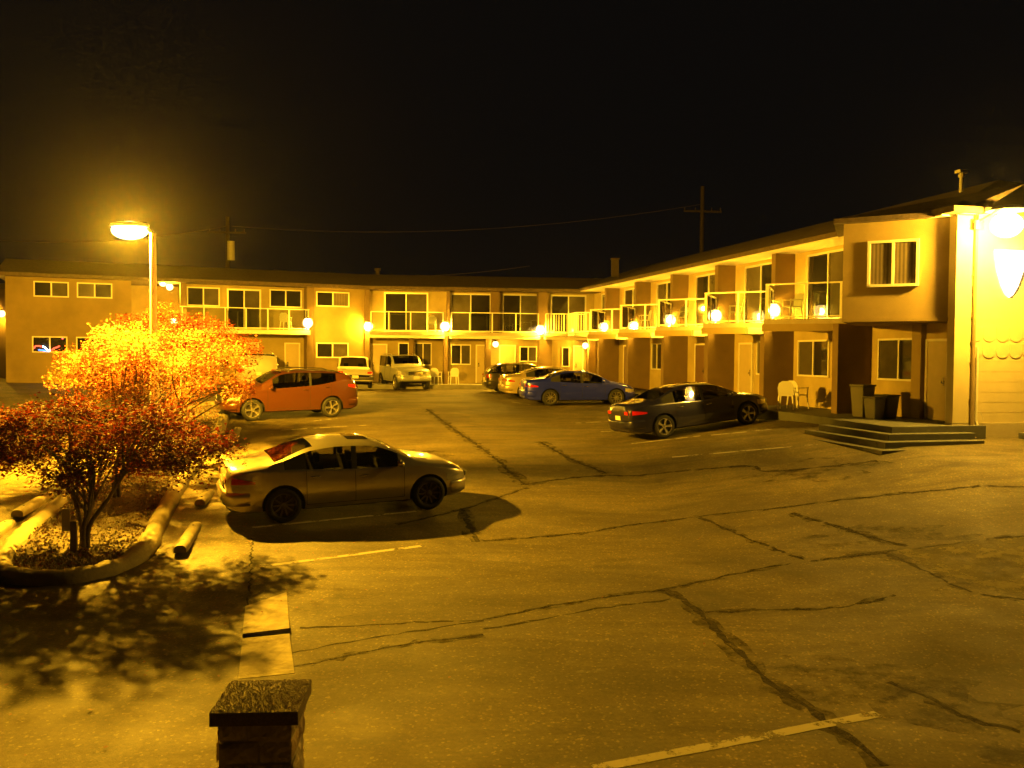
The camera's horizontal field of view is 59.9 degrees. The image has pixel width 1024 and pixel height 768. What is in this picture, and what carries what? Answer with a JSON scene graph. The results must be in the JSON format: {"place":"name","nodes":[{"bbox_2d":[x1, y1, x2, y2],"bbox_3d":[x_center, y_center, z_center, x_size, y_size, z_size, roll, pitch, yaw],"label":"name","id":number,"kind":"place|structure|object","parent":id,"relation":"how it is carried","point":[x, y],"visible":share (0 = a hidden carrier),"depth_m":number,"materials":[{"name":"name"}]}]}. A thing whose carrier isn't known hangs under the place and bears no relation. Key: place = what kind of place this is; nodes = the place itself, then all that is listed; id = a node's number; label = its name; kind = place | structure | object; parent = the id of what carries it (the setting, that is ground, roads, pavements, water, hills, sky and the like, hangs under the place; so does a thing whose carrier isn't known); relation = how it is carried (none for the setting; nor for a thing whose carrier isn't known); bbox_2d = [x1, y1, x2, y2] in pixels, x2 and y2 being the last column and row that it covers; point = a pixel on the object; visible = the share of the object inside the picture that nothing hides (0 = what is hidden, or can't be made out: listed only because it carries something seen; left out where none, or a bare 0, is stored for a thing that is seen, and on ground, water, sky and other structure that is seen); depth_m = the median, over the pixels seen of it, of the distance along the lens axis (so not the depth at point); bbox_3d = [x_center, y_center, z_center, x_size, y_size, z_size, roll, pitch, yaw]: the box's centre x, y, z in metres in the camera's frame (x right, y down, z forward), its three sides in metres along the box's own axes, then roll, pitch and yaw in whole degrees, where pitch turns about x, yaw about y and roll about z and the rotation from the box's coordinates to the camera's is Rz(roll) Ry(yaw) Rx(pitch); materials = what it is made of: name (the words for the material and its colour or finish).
{"place":"outdoors","nodes":[
{"label":"outdoors","id":0,"kind":"place"},
{"bbox_2d":[274,266,527,275],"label":"overhead wire","id":1,"kind":"object","parent":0,"point":[462,273],"visible":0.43,"depth_m":58.56,"materials":[{"name":"black rubber"}]},
{"bbox_2d":[0,378,1023,767],"bbox_3d":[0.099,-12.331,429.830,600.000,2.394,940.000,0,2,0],"label":"ground","id":2,"kind":"structure","parent":0,"point":[582,688],"depth_m":11.78,"materials":[{"name":"asphalt"}]},
{"bbox_2d":[0,283,5,377],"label":"annex","id":3,"kind":"object","parent":2,"relation":"on","point":[2,338],"visible":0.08,"depth_m":43.58,"materials":[{"name":"brown paint"}]},
{"bbox_2d":[0,519,15,536],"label":"parking stop","id":4,"kind":"object","parent":2,"relation":"on","point":[7,525],"visible":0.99,"depth_m":15.75,"materials":[{"name":"concrete"}]},
{"bbox_2d":[11,492,53,516],"bbox_3d":[-9.436,2.351,17.533,0.246,0.150,2.167,0,2,-14],"label":"parking stop","id":5,"kind":"object","parent":2,"relation":"on","point":[28,507],"visible":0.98,"depth_m":17.11,"materials":[{"name":"concrete"}]},
{"bbox_2d":[0,401,229,585],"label":"planting bed","id":6,"kind":"object","parent":2,"relation":"on","point":[145,546],"visible":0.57,"depth_m":15.24,"materials":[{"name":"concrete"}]},
{"bbox_2d":[62,508,77,551],"bbox_3d":[-7.038,2.376,14.139,0.220,0.800,0.100,0,2,-20],"label":"marker post","id":7,"kind":"object","parent":6,"relation":"on","point":[69,525],"visible":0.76,"depth_m":14.11,"materials":[{"name":"brown wood"}]},
{"bbox_2d":[0,388,249,547],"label":"maple tree","id":8,"kind":"object","parent":6,"relation":"on","point":[86,433],"visible":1,"depth_m":14.19,"materials":[{"name":"red plant"}]},
{"bbox_2d":[109,221,157,456],"bbox_3d":[-9.096,-0.957,21.482,1.210,5.921,0.520,0,2,0],"label":"street lamp","id":9,"kind":"object","parent":6,"relation":"on","point":[129,226],"visible":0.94,"depth_m":21.37,"materials":[{"name":"metal"}]},
{"bbox_2d":[41,317,256,497],"bbox_3d":[-7.944,0.422,19.706,4.254,3.939,3.665,-1,2,-31],"label":"maple tree","id":10,"kind":"object","parent":6,"relation":"on","point":[124,377],"visible":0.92,"depth_m":19.36,"materials":[{"name":"orange plant"}]},
{"bbox_2d":[78,300,264,448],"bbox_3d":[-8.976,-0.219,24.021,4.836,4.183,3.318,0,2,0],"label":"maple tree","id":11,"kind":"object","parent":6,"relation":"on","point":[176,324],"visible":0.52,"depth_m":23.52,"materials":[{"name":"red plant"}]},
{"bbox_2d":[173,521,201,552],"bbox_3d":[-5.555,2.601,15.270,0.229,0.138,2.081,0,2,-13],"label":"parking stop","id":12,"kind":"object","parent":2,"relation":"on","point":[185,541],"visible":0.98,"depth_m":14.89,"materials":[{"name":"concrete"}]},
{"bbox_2d":[195,489,213,504],"bbox_3d":[-6.319,2.308,18.274,0.230,0.138,1.402,0,2,-12],"label":"parking stop","id":13,"kind":"object","parent":2,"relation":"on","point":[204,497],"visible":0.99,"depth_m":17.91,"materials":[{"name":"concrete"}]},
{"bbox_2d":[214,453,229,467],"bbox_3d":[-7.223,1.885,22.168,0.250,0.150,2.108,0,2,-13],"label":"parking stop","id":14,"kind":"object","parent":2,"relation":"on","point":[219,464],"visible":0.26,"depth_m":21.46,"materials":[{"name":"concrete"}]},
{"bbox_2d":[207,217,245,267],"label":"utility pole","id":15,"kind":"object","parent":2,"relation":"on","point":[230,250],"visible":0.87,"depth_m":61.49,"materials":[{"name":"brown wood"}]},
{"bbox_2d":[0,226,225,241],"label":"overhead wire","id":16,"kind":"object","parent":15,"relation":"hanging from","point":[124,239],"visible":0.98,"depth_m":62.36,"materials":[{"name":"black rubber"}]},
{"bbox_2d":[229,427,241,436],"bbox_3d":[-8.379,1.438,26.936,0.250,0.150,2.314,0,2,-13],"label":"parking stop","id":17,"kind":"object","parent":2,"relation":"on","point":[237,430],"visible":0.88,"depth_m":26.46,"materials":[{"name":"concrete"}]},
{"bbox_2d":[246,538,253,604],"bbox_3d":[-4.003,2.813,13.620,0.096,0.167,3.680,0,2,-16],"label":"strip edge crack","id":18,"kind":"object","parent":2,"relation":"on","point":[251,579],"visible":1,"depth_m":13.43,"materials":[{"name":"brown"}]},
{"bbox_2d":[233,352,278,383],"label":"parked van","id":19,"kind":"object","parent":2,"relation":"on","point":[267,362],"visible":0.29,"depth_m":41.59,"materials":[{"name":"white paint"}]},
{"bbox_2d":[209,679,311,767],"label":"brick pillar","id":20,"kind":"structure","parent":2,"relation":"on","point":[259,724],"depth_m":6.07,"materials":[{"name":"brick"}]},
{"bbox_2d":[146,383,379,388],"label":"walkway","id":21,"kind":"structure","parent":2,"relation":"on","point":[362,386],"depth_m":46.24,"materials":[{"name":"concrete"}]},
{"bbox_2d":[238,592,293,678],"bbox_3d":[-3.039,3.040,10.968,0.582,0.141,2.960,0,2,-16],"label":"concrete strip","id":22,"kind":"object","parent":2,"relation":"on","point":[263,656],"visible":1,"depth_m":10.54,"materials":[{"name":"concrete"}]},
{"bbox_2d":[215,367,357,420],"bbox_3d":[-7.938,0.290,31.440,4.866,1.716,2.252,-2,5,-29],"label":"parked suv","id":23,"kind":"object","parent":2,"relation":"on","point":[329,393],"visible":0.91,"depth_m":30.79,"materials":[{"name":"orange metal"}]},
{"bbox_2d":[0,259,602,384],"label":"motel wing","id":24,"kind":"structure","parent":2,"relation":"on","point":[49,305],"depth_m":46.87,"materials":[{"name":"paint"}]},
{"bbox_2d":[34,338,62,351],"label":"neon sign","id":25,"kind":"object","parent":24,"relation":"attached to","point":[45,348],"visible":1,"depth_m":41.43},
{"bbox_2d":[32,336,67,352],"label":"window","id":26,"kind":"structure","parent":24,"relation":"in","point":[49,342],"depth_m":41.55,"materials":[{"name":"glass"}]},
{"bbox_2d":[33,281,68,297],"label":"window","id":27,"kind":"structure","parent":24,"relation":"in","point":[40,288],"depth_m":41.49,"materials":[{"name":"glass"}]},
{"bbox_2d":[76,337,111,352],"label":"window","id":28,"kind":"structure","parent":24,"relation":"in","point":[78,339],"depth_m":42.18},
{"bbox_2d":[77,282,111,298],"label":"window","id":29,"kind":"structure","parent":24,"relation":"in","point":[84,290],"depth_m":42.25,"materials":[{"name":"glass"}]},
{"bbox_2d":[187,287,219,305],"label":"window","id":30,"kind":"structure","parent":24,"relation":"in","point":[196,296],"depth_m":44.91,"materials":[{"name":"glass"}]},
{"bbox_2d":[227,288,260,328],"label":"patio door","id":31,"kind":"structure","parent":24,"relation":"in","point":[244,298],"depth_m":45.74,"materials":[{"name":"glass"}]},
{"bbox_2d":[244,342,258,351],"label":"door","id":32,"kind":"structure","parent":24,"relation":"in","point":[253,343],"depth_m":45.97,"materials":[{"name":"silver metal"}]},
{"bbox_2d":[279,313,291,329],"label":"plastic chair","id":33,"kind":"object","parent":24,"relation":"on","point":[283,317],"visible":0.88,"depth_m":45.31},
{"bbox_2d":[270,289,301,307],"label":"window","id":34,"kind":"structure","parent":24,"relation":"in","point":[278,298],"depth_m":46.57,"materials":[{"name":"glass"}]},
{"bbox_2d":[284,343,299,368],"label":"door","id":35,"kind":"structure","parent":24,"relation":"in","point":[291,350],"depth_m":46.79,"materials":[{"name":"wood"}]},
{"bbox_2d":[316,291,348,306],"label":"window","id":36,"kind":"structure","parent":24,"relation":"in","point":[327,299],"depth_m":46.84,"materials":[{"name":"glass"}]},
{"bbox_2d":[316,343,348,357],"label":"window","id":37,"kind":"structure","parent":24,"relation":"in","point":[323,350],"depth_m":46.93,"materials":[{"name":"glass"}]},
{"bbox_2d":[370,344,386,382],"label":"door","id":38,"kind":"structure","parent":24,"relation":"in","point":[376,350],"depth_m":48.50,"materials":[{"name":"wood"}]},
{"bbox_2d":[398,343,408,354],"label":"window","id":39,"kind":"structure","parent":24,"relation":"in","point":[403,348],"depth_m":48.65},
{"bbox_2d":[384,292,427,331],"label":"patio door","id":40,"kind":"structure","parent":24,"relation":"in","point":[415,303],"depth_m":48.61,"materials":[{"name":"glass"}]},
{"bbox_2d":[414,343,431,365],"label":"window","id":41,"kind":"structure","parent":24,"relation":"in","point":[423,350],"depth_m":48.80,"materials":[{"name":"glass"}]},
{"bbox_2d":[428,316,436,331],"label":"plastic chair","id":42,"kind":"object","parent":24,"relation":"on","point":[432,320],"visible":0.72,"depth_m":47.44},
{"bbox_2d":[451,344,470,364],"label":"window","id":43,"kind":"structure","parent":24,"relation":"in","point":[460,353],"depth_m":49.01,"materials":[{"name":"glass"}]},
{"bbox_2d":[450,293,490,332],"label":"patio door","id":44,"kind":"structure","parent":24,"relation":"in","point":[459,302],"depth_m":49.00,"materials":[{"name":"glass"}]},
{"bbox_2d":[475,345,484,382],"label":"door","id":45,"kind":"structure","parent":24,"relation":"in","point":[479,348],"depth_m":49.13,"materials":[{"name":"wood"}]},
{"bbox_2d":[499,345,515,362],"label":"window","id":46,"kind":"structure","parent":24,"relation":"in","point":[507,353],"depth_m":49.29,"materials":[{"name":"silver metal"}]},
{"bbox_2d":[502,294,536,332],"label":"patio door","id":47,"kind":"structure","parent":24,"relation":"in","point":[511,303],"depth_m":49.30,"materials":[{"name":"glass"}]},
{"bbox_2d":[519,346,536,361],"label":"window","id":48,"kind":"structure","parent":24,"relation":"in","point":[526,353],"depth_m":49.43,"materials":[{"name":"glass"}]},
{"bbox_2d":[562,347,569,366],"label":"window","id":49,"kind":"structure","parent":24,"relation":"in","point":[565,350],"depth_m":49.67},
{"bbox_2d":[550,295,585,333],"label":"patio door","id":50,"kind":"structure","parent":24,"relation":"in","point":[561,304],"depth_m":49.59,"materials":[{"name":"glass"}]},
{"bbox_2d":[573,345,583,369],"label":"door","id":51,"kind":"structure","parent":24,"relation":"in","point":[578,351],"depth_m":49.73,"materials":[{"name":"wood"}]},
{"bbox_2d":[252,511,416,527],"bbox_3d":[-3.294,2.547,16.779,3.120,0.088,0.107,0,2,-25],"label":"painted line","id":52,"kind":"object","parent":2,"relation":"on","point":[334,519],"visible":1,"depth_m":16.74,"materials":[{"name":"beige paint"}]},
{"bbox_2d":[216,433,465,522],"bbox_3d":[-3.324,1.739,17.700,4.846,1.432,2.184,-2,6,-23],"label":"parked car","id":53,"kind":"object","parent":2,"relation":"on","point":[285,482],"visible":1,"depth_m":16.86,"materials":[{"name":"silver paint"}]},
{"bbox_2d":[260,545,421,566],"bbox_3d":[-2.712,2.771,14.339,2.679,0.067,0.116,-1,2,-28],"label":"painted line","id":54,"kind":"object","parent":2,"relation":"on","point":[341,556],"visible":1,"depth_m":14.30,"materials":[{"name":"beige paint"}]},
{"bbox_2d":[0,479,704,755],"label":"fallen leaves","id":55,"kind":"object","parent":2,"relation":"on","point":[105,746],"visible":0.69,"depth_m":13.37,"materials":[{"name":"brown plant"}]},
{"bbox_2d":[336,356,372,387],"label":"parked pickup","id":56,"kind":"object","parent":2,"relation":"on","point":[356,369],"visible":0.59,"depth_m":46.33,"materials":[{"name":"white paint"}]},
{"bbox_2d":[379,353,430,389],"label":"parked suv","id":57,"kind":"object","parent":2,"relation":"on","point":[396,369],"visible":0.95,"depth_m":46.40,"materials":[{"name":"silver metal"}]},
{"bbox_2d":[373,383,488,388],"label":"walkway","id":58,"kind":"structure","parent":2,"relation":"on","point":[432,386],"depth_m":46.92,"materials":[{"name":"concrete"}]},
{"bbox_2d":[430,368,441,384],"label":"plastic chair","id":59,"kind":"object","parent":58,"relation":"on","point":[434,372],"visible":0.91,"depth_m":47.08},
{"bbox_2d":[448,368,458,383],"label":"plastic chair","id":60,"kind":"object","parent":58,"relation":"on","point":[454,372],"visible":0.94,"depth_m":47.59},
{"bbox_2d":[292,599,668,652],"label":"cracks","id":61,"kind":"object","parent":2,"relation":"on","point":[523,622],"visible":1,"depth_m":11.20,"materials":[{"name":"black"}]},
{"bbox_2d":[482,363,537,393],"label":"parked car","id":62,"kind":"object","parent":2,"relation":"on","point":[491,374],"visible":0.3,"depth_m":43.69,"materials":[{"name":"paint"}]},
{"bbox_2d":[498,366,565,395],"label":"parked car","id":63,"kind":"object","parent":2,"relation":"on","point":[508,383],"visible":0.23,"depth_m":40.37,"materials":[{"name":"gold metal"}]},
{"bbox_2d":[519,370,634,405],"bbox_3d":[2.730,0.130,37.283,4.846,1.432,2.184,0,3,-10],"label":"parked car","id":64,"kind":"object","parent":2,"relation":"on","point":[551,388],"visible":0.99,"depth_m":36.44,"materials":[{"name":"blue paint"}]},
{"bbox_2d":[294,409,1023,765],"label":"tar seams","id":65,"kind":"object","parent":2,"relation":"on","point":[764,679],"visible":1,"depth_m":12.55,"materials":[{"name":"brown"}]},
{"bbox_2d":[631,436,696,443],"bbox_3d":[4.355,1.578,25.165,1.928,0.260,0.109,1,2,5],"label":"painted line","id":66,"kind":"object","parent":2,"relation":"on","point":[661,440],"visible":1,"depth_m":25.17,"materials":[{"name":"beige paint"}]},
{"bbox_2d":[324,410,1018,767],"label":"seam stains","id":67,"kind":"object","parent":2,"relation":"on","point":[827,730],"visible":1,"depth_m":12.20,"materials":[{"name":"brown"}]},
{"bbox_2d":[608,382,767,437],"bbox_3d":[5.274,0.662,26.577,4.846,1.433,2.184,-7,3,-19],"label":"parked car","id":68,"kind":"object","parent":2,"relation":"on","point":[663,411],"visible":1,"depth_m":25.71,"materials":[{"name":"black paint"}]},
{"bbox_2d":[684,186,721,252],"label":"utility pole","id":69,"kind":"object","parent":2,"relation":"on","point":[702,211],"visible":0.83,"depth_m":59.53,"materials":[{"name":"brown wood"}]},
{"bbox_2d":[234,204,700,231],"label":"overhead wire","id":70,"kind":"object","parent":69,"relation":"hanging from","point":[471,229],"visible":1,"depth_m":60.61,"materials":[{"name":"black rubber"}]},
{"bbox_2d":[413,449,1022,760],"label":"oil stains","id":71,"kind":"object","parent":2,"relation":"on","point":[1005,754],"visible":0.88,"depth_m":9.10,"materials":[{"name":"brown"}]},
{"bbox_2d":[591,711,881,767],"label":"painted line","id":72,"kind":"object","parent":2,"relation":"on","point":[645,758],"visible":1,"depth_m":8.06,"materials":[{"name":"beige paint"}]},
{"bbox_2d":[674,444,817,456],"bbox_3d":[5.778,1.666,22.173,3.514,0.440,0.109,1,2,12],"label":"painted line","id":73,"kind":"object","parent":2,"relation":"on","point":[742,450],"visible":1,"depth_m":22.18,"materials":[{"name":"beige paint"}]},
{"bbox_2d":[624,390,907,424],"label":"raised walk","id":74,"kind":"structure","parent":2,"relation":"on","point":[821,416],"depth_m":26.01,"materials":[{"name":"concrete"}]},
{"bbox_2d":[777,381,795,409],"bbox_3d":[8.498,0.344,27.504,0.498,0.882,0.548,1,2,25],"label":"plastic chair","id":75,"kind":"object","parent":74,"relation":"on","point":[786,388],"visible":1,"depth_m":27.30,"materials":[{"name":"plastic"}]},
{"bbox_2d":[786,380,808,408],"bbox_3d":[8.986,0.331,27.997,0.548,0.882,0.498,-1,2,-30],"label":"plastic chair","id":76,"kind":"object","parent":74,"relation":"on","point":[795,385],"visible":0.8,"depth_m":27.81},
{"bbox_2d":[849,384,876,417],"bbox_3d":[9.502,0.454,24.095,0.497,0.883,0.497,0,2,-25],"label":"rubbish bin","id":77,"kind":"object","parent":74,"relation":"on","point":[859,392],"visible":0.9,"depth_m":23.94,"materials":[{"name":"plastic"}]},
{"bbox_2d":[567,169,1023,437],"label":"motel wing","id":78,"kind":"structure","parent":2,"relation":"on","point":[916,308],"depth_m":25.65,"materials":[{"name":"paint"}]},
{"bbox_2d":[601,293,604,311],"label":"patio door","id":79,"kind":"structure","parent":78,"relation":"in","point":[602,295],"depth_m":48.37,"materials":[{"name":"metal"}]},
{"bbox_2d":[623,345,625,383],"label":"door","id":80,"kind":"structure","parent":78,"relation":"in","point":[624,346],"depth_m":45.06,"materials":[{"name":"wood"}]},
{"bbox_2d":[624,288,633,328],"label":"patio door","id":81,"kind":"structure","parent":78,"relation":"in","point":[628,293],"depth_m":44.44,"materials":[{"name":"glass"}]},
{"bbox_2d":[638,310,651,328],"bbox_3d":[5.976,-2.868,39.936,0.548,0.882,0.498,0,2,-6],"label":"plastic chair","id":82,"kind":"object","parent":78,"relation":"on","point":[649,316],"visible":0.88,"depth_m":39.87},
{"bbox_2d":[651,343,660,369],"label":"window","id":83,"kind":"structure","parent":78,"relation":"in","point":[655,347],"depth_m":41.07,"materials":[{"name":"glass"}]},
{"bbox_2d":[656,281,669,326],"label":"patio door","id":84,"kind":"structure","parent":78,"relation":"in","point":[662,289],"depth_m":40.47,"materials":[{"name":"glass"}]},
{"bbox_2d":[671,306,687,326],"bbox_3d":[6.809,-2.729,36.090,0.548,0.882,0.498,-1,2,-34],"label":"plastic chair","id":85,"kind":"object","parent":78,"relation":"on","point":[682,312],"visible":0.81,"depth_m":36.13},
{"bbox_2d":[694,343,704,381],"bbox_3d":[7.736,-0.608,36.641,0.124,2.120,1.040,0,2,-14],"label":"door","id":86,"kind":"structure","parent":78,"relation":"in","point":[699,349],"depth_m":36.70,"materials":[{"name":"wood"}]},
{"bbox_2d":[695,273,714,325],"bbox_3d":[7.934,-3.373,35.919,0.078,2.160,2.300,0,2,-14],"label":"patio door","id":87,"kind":"structure","parent":78,"relation":"in","point":[705,283],"depth_m":36.48,"materials":[{"name":"glass"}]},
{"bbox_2d":[714,308,719,318],"bbox_3d":[7.643,-2.589,33.405,0.460,0.530,0.460,0,2,-14],"label":"wall lamp","id":88,"kind":"object","parent":78,"relation":"attached to","point":[716,315],"visible":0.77,"depth_m":33.34,"materials":[{"name":"glass"}]},
{"bbox_2d":[728,300,743,322],"bbox_3d":[7.988,-2.568,31.675,0.548,0.882,0.498,1,2,12],"label":"plastic chair","id":89,"kind":"object","parent":78,"relation":"on","point":[730,311],"visible":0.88,"depth_m":31.50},
{"bbox_2d":[738,342,753,392],"bbox_3d":[8.635,-0.474,32.951,0.124,2.120,1.040,0,2,-14],"label":"door","id":90,"kind":"structure","parent":78,"relation":"in","point":[745,352],"depth_m":32.94,"materials":[{"name":"wood"}]},
{"bbox_2d":[744,262,771,322],"bbox_3d":[8.916,-3.227,31.890,0.078,2.160,2.300,0,2,-14],"label":"patio door","id":91,"kind":"structure","parent":78,"relation":"in","point":[757,276],"depth_m":32.22,"materials":[{"name":"glass"}]},
{"bbox_2d":[756,341,759,374],"bbox_3d":[9.064,-0.919,31.289,0.078,1.230,1.800,0,2,-14],"label":"window","id":92,"kind":"structure","parent":78,"relation":"in","point":[757,342],"depth_m":32.09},
{"bbox_2d":[772,302,777,313],"bbox_3d":[8.625,-2.452,29.375,0.460,0.530,0.460,0,2,-14],"label":"wall lamp","id":93,"kind":"object","parent":78,"relation":"attached to","point":[774,309],"visible":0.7,"depth_m":29.31,"materials":[{"name":"glass"}]},
{"bbox_2d":[781,293,803,318],"bbox_3d":[8.838,-2.434,27.987,0.548,0.882,0.498,0,2,-17],"label":"plastic chair","id":94,"kind":"object","parent":78,"relation":"on","point":[798,300],"visible":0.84,"depth_m":27.96,"materials":[{"name":"plastic"}]},
{"bbox_2d":[797,340,830,377],"bbox_3d":[9.705,-0.827,28.660,0.078,1.190,1.781,0,2,-14],"label":"window","id":95,"kind":"structure","parent":78,"relation":"in","point":[813,356],"depth_m":28.62,"materials":[{"name":"glass"}]},
{"bbox_2d":[806,248,842,318],"bbox_3d":[9.899,-3.081,27.860,0.078,2.160,2.300,0,2,-14],"label":"patio door","id":96,"kind":"structure","parent":78,"relation":"in","point":[822,298],"depth_m":28.07,"materials":[{"name":"glass"}]},
{"bbox_2d":[877,338,911,380],"bbox_3d":[10.694,-0.677,24.600,0.078,1.178,1.784,0,2,-14],"label":"window","id":97,"kind":"structure","parent":78,"relation":"in","point":[893,354],"depth_m":24.80,"materials":[{"name":"glass"}]},
{"bbox_2d":[924,339,946,420],"bbox_3d":[11.032,-0.117,23.119,0.124,2.120,0.850,0,2,-14],"label":"door","id":98,"kind":"structure","parent":78,"relation":"in","point":[935,351],"depth_m":23.17,"materials":[{"name":"wood"}]},
{"bbox_2d":[974,204,1023,229],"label":"flood lamp","id":99,"kind":"object","parent":78,"relation":"attached to","point":[1003,209],"visible":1,"depth_m":20.72,"materials":[{"name":"metal"}]},
{"bbox_2d":[993,249,1023,297],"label":"wall sconce","id":100,"kind":"object","parent":78,"relation":"attached to","point":[1010,266],"depth_m":21.61,"materials":[{"name":"glass"}]},
{"bbox_2d":[805,418,985,454],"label":"porch steps","id":101,"kind":"structure","parent":2,"relation":"on","point":[882,436],"depth_m":21.18,"materials":[{"name":"concrete"}]},
{"bbox_2d":[863,396,886,418],"bbox_3d":[9.526,0.624,23.362,0.432,0.595,0.432,0,2,-25],"label":"rubbish bin","id":102,"kind":"object","parent":101,"relation":"on","point":[874,406],"visible":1,"depth_m":23.23,"materials":[{"name":"plastic"}]},
{"bbox_2d":[873,394,900,418],"bbox_3d":[9.969,0.598,23.657,0.497,0.634,0.497,0,2,-25],"label":"rubbish bin","id":103,"kind":"object","parent":101,"relation":"on","point":[891,406],"visible":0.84,"depth_m":23.46,"materials":[{"name":"plastic"}]},
{"bbox_2d":[897,536,1023,592],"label":"concrete apron","id":104,"kind":"object","parent":2,"relation":"on","point":[980,552],"visible":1,"depth_m":13.62,"materials":[{"name":"grey"}]},
{"bbox_2d":[1018,432,1023,438],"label":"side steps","id":105,"kind":"structure","parent":2,"relation":"on","point":[1020,435],"depth_m":21.60,"materials":[{"name":"concrete"}]},
{"bbox_2d":[0,0,1023,544],"label":"sky","id":106,"kind":"structure","parent":0,"point":[377,121],"materials":[{"name":"black"}]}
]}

